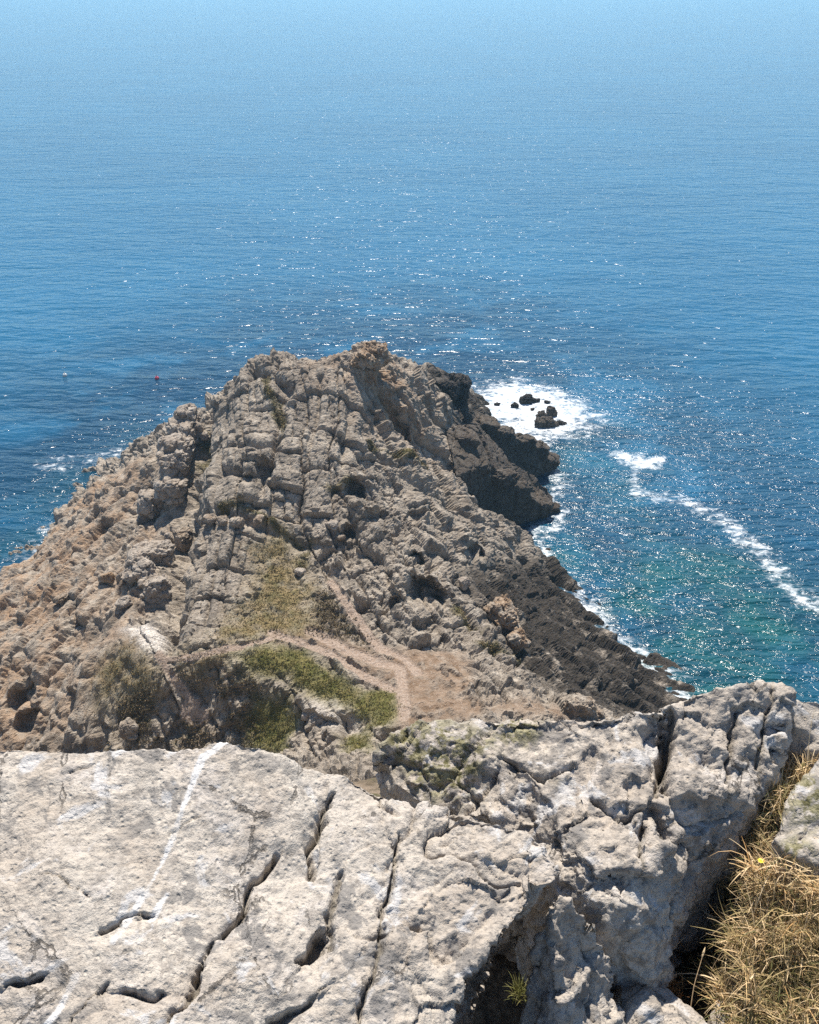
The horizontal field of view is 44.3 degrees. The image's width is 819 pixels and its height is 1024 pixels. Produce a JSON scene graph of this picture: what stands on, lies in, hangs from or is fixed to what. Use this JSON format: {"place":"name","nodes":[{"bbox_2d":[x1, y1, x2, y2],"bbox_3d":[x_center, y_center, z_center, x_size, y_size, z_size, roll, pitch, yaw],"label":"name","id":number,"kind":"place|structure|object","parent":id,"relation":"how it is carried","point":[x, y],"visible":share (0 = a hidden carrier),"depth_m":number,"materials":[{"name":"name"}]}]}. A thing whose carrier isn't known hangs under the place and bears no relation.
{"place":"outdoors","nodes":[
{"label":"outdoors","id":0,"kind":"place"},
{"bbox_2d":[0,347,702,780],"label":"headland","id":1,"kind":"structure","parent":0,"point":[404,555],"depth_m":91.72,"materials":[{"name":"grey stone"}]},
{"bbox_2d":[53,592,68,603],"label":"boulder","id":2,"kind":"object","parent":1,"relation":"on","point":[61,597],"visible":1,"depth_m":96.78,"materials":[{"name":"beige stone"}]},
{"bbox_2d":[97,572,114,583],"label":"boulder","id":3,"kind":"object","parent":1,"relation":"on","point":[108,577],"visible":1,"depth_m":94.35,"materials":[{"name":"beige stone"}]},
{"bbox_2d":[115,595,132,608],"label":"boulder","id":4,"kind":"object","parent":1,"relation":"on","point":[126,601],"visible":1,"depth_m":90.11,"materials":[{"name":"grey stone"}]},
{"bbox_2d":[118,717,138,739],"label":"boulder","id":5,"kind":"object","parent":1,"relation":"on","point":[128,728],"visible":1,"depth_m":80.69,"materials":[{"name":"grey stone"}]},
{"bbox_2d":[121,539,175,603],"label":"crag","id":6,"kind":"structure","parent":1,"relation":"on","point":[144,558],"depth_m":92.51,"materials":[{"name":"grey stone"}]},
{"bbox_2d":[164,532,172,542],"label":"boulder","id":7,"kind":"object","parent":1,"relation":"on","point":[168,535],"visible":0.75,"depth_m":99.08,"materials":[{"name":"grey stone"}]},
{"bbox_2d":[136,403,203,518],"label":"rock pinnacle","id":8,"kind":"object","parent":1,"relation":"on","point":[183,428],"visible":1,"depth_m":103.84,"materials":[{"name":"grey stone"}]},
{"bbox_2d":[173,527,192,551],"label":"boulder","id":9,"kind":"object","parent":1,"relation":"on","point":[183,537],"visible":0.99,"depth_m":98.33,"materials":[{"name":"grey stone"}]},
{"bbox_2d":[199,430,209,440],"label":"boulder","id":10,"kind":"object","parent":1,"relation":"on","point":[204,435],"visible":1,"depth_m":107.63,"materials":[{"name":"grey stone"}]},
{"bbox_2d":[202,513,216,524],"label":"boulder","id":11,"kind":"object","parent":1,"relation":"on","point":[211,518],"visible":0.96,"depth_m":93.06,"materials":[{"name":"grey stone"}]},
{"bbox_2d":[216,515,227,526],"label":"boulder","id":12,"kind":"object","parent":1,"relation":"on","point":[222,521],"visible":1,"depth_m":92.03,"materials":[{"name":"grey stone"}]},
{"bbox_2d":[228,516,244,527],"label":"boulder","id":13,"kind":"object","parent":1,"relation":"on","point":[236,522],"visible":1,"depth_m":91.39,"materials":[{"name":"grey stone"}]},
{"bbox_2d":[253,514,263,524],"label":"boulder","id":14,"kind":"object","parent":1,"relation":"on","point":[258,519],"visible":1,"depth_m":92.31,"materials":[{"name":"grey stone"}]},
{"bbox_2d":[294,568,305,576],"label":"boulder","id":15,"kind":"object","parent":1,"relation":"on","point":[299,572],"visible":1,"depth_m":90.26,"materials":[{"name":"grey stone"}]},
{"bbox_2d":[301,711,308,720],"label":"boulder","id":16,"kind":"object","parent":1,"relation":"on","point":[304,716],"visible":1,"depth_m":78.96,"materials":[{"name":"grey stone"}]},
{"bbox_2d":[91,378,519,717],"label":"dry turf","id":17,"kind":"structure","parent":1,"relation":"on","point":[282,615],"depth_m":86.39,"materials":[{"name":"green plant"}]},
{"bbox_2d":[104,376,521,751],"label":"heath","id":18,"kind":"object","parent":1,"relation":"on","point":[333,615],"visible":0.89,"depth_m":81.96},
{"bbox_2d":[227,641,408,752],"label":"grass","id":19,"kind":"structure","parent":1,"relation":"on","point":[366,715],"depth_m":79.98,"materials":[{"name":"green plant"}]},
{"bbox_2d":[325,519,338,530],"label":"boulder","id":20,"kind":"object","parent":1,"relation":"on","point":[331,524],"visible":1,"depth_m":92.64,"materials":[{"name":"grey stone"}]},
{"bbox_2d":[336,534,345,540],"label":"boulder","id":21,"kind":"object","parent":1,"relation":"on","point":[339,537],"visible":1,"depth_m":92.67,"materials":[{"name":"grey stone"}]},
{"bbox_2d":[348,340,392,370],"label":"crag","id":22,"kind":"structure","parent":1,"relation":"on","point":[374,355],"depth_m":103.35,"materials":[{"name":"beige stone"}]},
{"bbox_2d":[432,372,471,403],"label":"crag","id":23,"kind":"structure","parent":1,"relation":"on","point":[455,387],"depth_m":126.26,"materials":[{"name":"grey stone"}]},
{"bbox_2d":[458,576,470,590],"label":"boulder","id":24,"kind":"object","parent":1,"relation":"on","point":[464,583],"visible":1,"depth_m":90.70,"materials":[{"name":"grey stone"}]},
{"bbox_2d":[483,594,530,653],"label":"crag","id":25,"kind":"structure","parent":1,"relation":"on","point":[502,611],"depth_m":88.35,"materials":[{"name":"beige stone"}]},
{"bbox_2d":[564,693,606,720],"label":"crag","id":26,"kind":"structure","parent":1,"relation":"on","point":[579,705],"depth_m":79.68,"materials":[{"name":"beige stone"}]},
{"bbox_2d":[350,777,380,796],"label":"cliff slope","id":27,"kind":"structure","parent":0,"point":[370,785],"depth_m":18.19,"materials":[{"name":"beige stone"}]},
{"bbox_2d":[0,0,818,703],"bbox_3d":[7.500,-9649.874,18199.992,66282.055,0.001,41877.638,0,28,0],"label":"sea","id":28,"kind":"structure","parent":0,"point":[594,224],"depth_m":252.13,"materials":[{"name":"liquid"}]},
{"bbox_2d":[446,424,560,524],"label":"rock slab","id":29,"kind":"object","parent":28,"relation":"in","point":[492,477],"visible":0.69,"depth_m":119.04,"materials":[{"name":"grey stone"}]},
{"bbox_2d":[510,402,518,407],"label":"sea rock","id":30,"kind":"object","parent":28,"relation":"in","point":[514,405],"visible":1,"depth_m":157.94,"materials":[{"name":"grey stone"}]},
{"bbox_2d":[471,414,559,476],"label":"rock slab","id":31,"kind":"object","parent":28,"relation":"in","point":[530,454],"visible":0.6,"depth_m":130.91,"materials":[{"name":"grey stone"}]},
{"bbox_2d":[519,393,534,403],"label":"sea rock","id":32,"kind":"object","parent":28,"relation":"in","point":[526,398],"visible":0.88,"depth_m":159.11,"materials":[{"name":"grey stone"}]},
{"bbox_2d":[536,410,547,417],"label":"sea rock","id":33,"kind":"object","parent":28,"relation":"in","point":[541,413],"visible":0.54,"depth_m":153.87,"materials":[{"name":"grey stone"}]},
{"bbox_2d":[534,416,558,427],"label":"sea rock","id":34,"kind":"object","parent":28,"relation":"in","point":[546,422],"visible":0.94,"depth_m":150.97,"materials":[{"name":"grey stone"}]},
{"bbox_2d":[546,405,557,416],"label":"sea rock","id":35,"kind":"object","parent":28,"relation":"in","point":[551,411],"visible":0.79,"depth_m":154.59,"materials":[{"name":"grey stone"}]},
{"bbox_2d":[557,420,566,424],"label":"sea rock","id":36,"kind":"object","parent":28,"relation":"in","point":[561,422],"visible":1,"depth_m":152.02,"materials":[{"name":"grey stone"}]},
{"bbox_2d":[464,789,818,1023],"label":"ground","id":37,"kind":"structure","parent":0,"point":[492,1007],"depth_m":2.89,"materials":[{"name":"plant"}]},
{"bbox_2d":[0,742,556,1023],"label":"slab rock","id":38,"kind":"object","parent":37,"relation":"on","point":[221,883],"visible":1,"depth_m":2.32,"materials":[{"name":"stone"}]},
{"bbox_2d":[503,972,529,1003],"bbox_3d":[0.291,1.263,2.674,0.091,0.053,0.102,0,28,0],"label":"grass tuft","id":39,"kind":"object","parent":38,"relation":"on","point":[518,988],"visible":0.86,"depth_m":2.67,"materials":[{"name":"green plant"}]},
{"bbox_2d":[519,895,625,1023],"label":"fin rock","id":40,"kind":"object","parent":37,"relation":"on","point":[570,980],"visible":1,"depth_m":2.48,"materials":[{"name":"stone"}]},
{"bbox_2d":[372,680,796,991],"bbox_3d":[0.500,1.296,3.051,1.263,1.512,0.687,0,28,0],"label":"block rock","id":41,"kind":"object","parent":37,"relation":"on","point":[635,821],"visible":0.52,"depth_m":2.85,"materials":[{"name":"stone"}]},
{"bbox_2d":[611,984,706,1023],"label":"stone","id":42,"kind":"object","parent":37,"relation":"on","point":[639,1004],"visible":0.64,"depth_m":2.60,"materials":[{"name":"stone"}]},
{"bbox_2d":[666,971,688,998],"bbox_3d":[0.707,1.305,2.751,0.141,0.046,0.129,18,33,31],"label":"grass tuft","id":43,"kind":"object","parent":37,"relation":"on","point":[672,986],"visible":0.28,"depth_m":2.76,"materials":[{"name":"black plant"}]},
{"bbox_2d":[683,948,722,997],"bbox_3d":[0.866,1.298,2.805,0.180,0.092,0.170,20,34,32],"label":"grass tuft","id":44,"kind":"object","parent":37,"relation":"on","point":[708,974],"visible":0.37,"depth_m":2.82,"materials":[{"name":"plant"}]},
{"bbox_2d":[707,1000,732,1023],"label":"stone","id":45,"kind":"object","parent":37,"relation":"on","point":[717,1016],"visible":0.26,"depth_m":2.68,"materials":[{"name":"stone"}]},
{"bbox_2d":[675,709,818,1023],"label":"dry grass","id":46,"kind":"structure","parent":37,"relation":"on","point":[732,935],"depth_m":2.67,"materials":[{"name":"plant"}]},
{"bbox_2d":[690,948,704,1005],"bbox_3d":[0.778,1.264,2.721,0.008,0.108,0.134,13,31,23],"label":"dead stem","id":47,"kind":"object","parent":46,"relation":"on","point":[703,952],"visible":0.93,"depth_m":2.72,"materials":[{"name":"plant"}]},
{"bbox_2d":[710,944,726,983],"bbox_3d":[0.846,1.239,2.760,0.010,0.114,0.066,25,37,38],"label":"dead stem","id":48,"kind":"object","parent":46,"relation":"on","point":[717,959],"visible":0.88,"depth_m":2.75,"materials":[{"name":"plant"}]},
{"bbox_2d":[757,858,764,888],"bbox_3d":[0.958,1.008,2.739,0.045,0.163,0.018,0,28,0],"label":"flower","id":49,"kind":"object","parent":37,"relation":"on","point":[761,860],"visible":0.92,"depth_m":2.70,"materials":[{"name":"yellow plant"}]},
{"bbox_2d":[768,759,818,881],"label":"side rock","id":50,"kind":"object","parent":37,"relation":"on","point":[803,826],"visible":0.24,"depth_m":2.76,"materials":[{"name":"stone"}]},
{"bbox_2d":[783,700,818,779],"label":"side rock","id":51,"kind":"object","parent":37,"relation":"on","point":[801,723],"visible":0.1,"depth_m":2.96,"materials":[{"name":"stone"}]}
]}

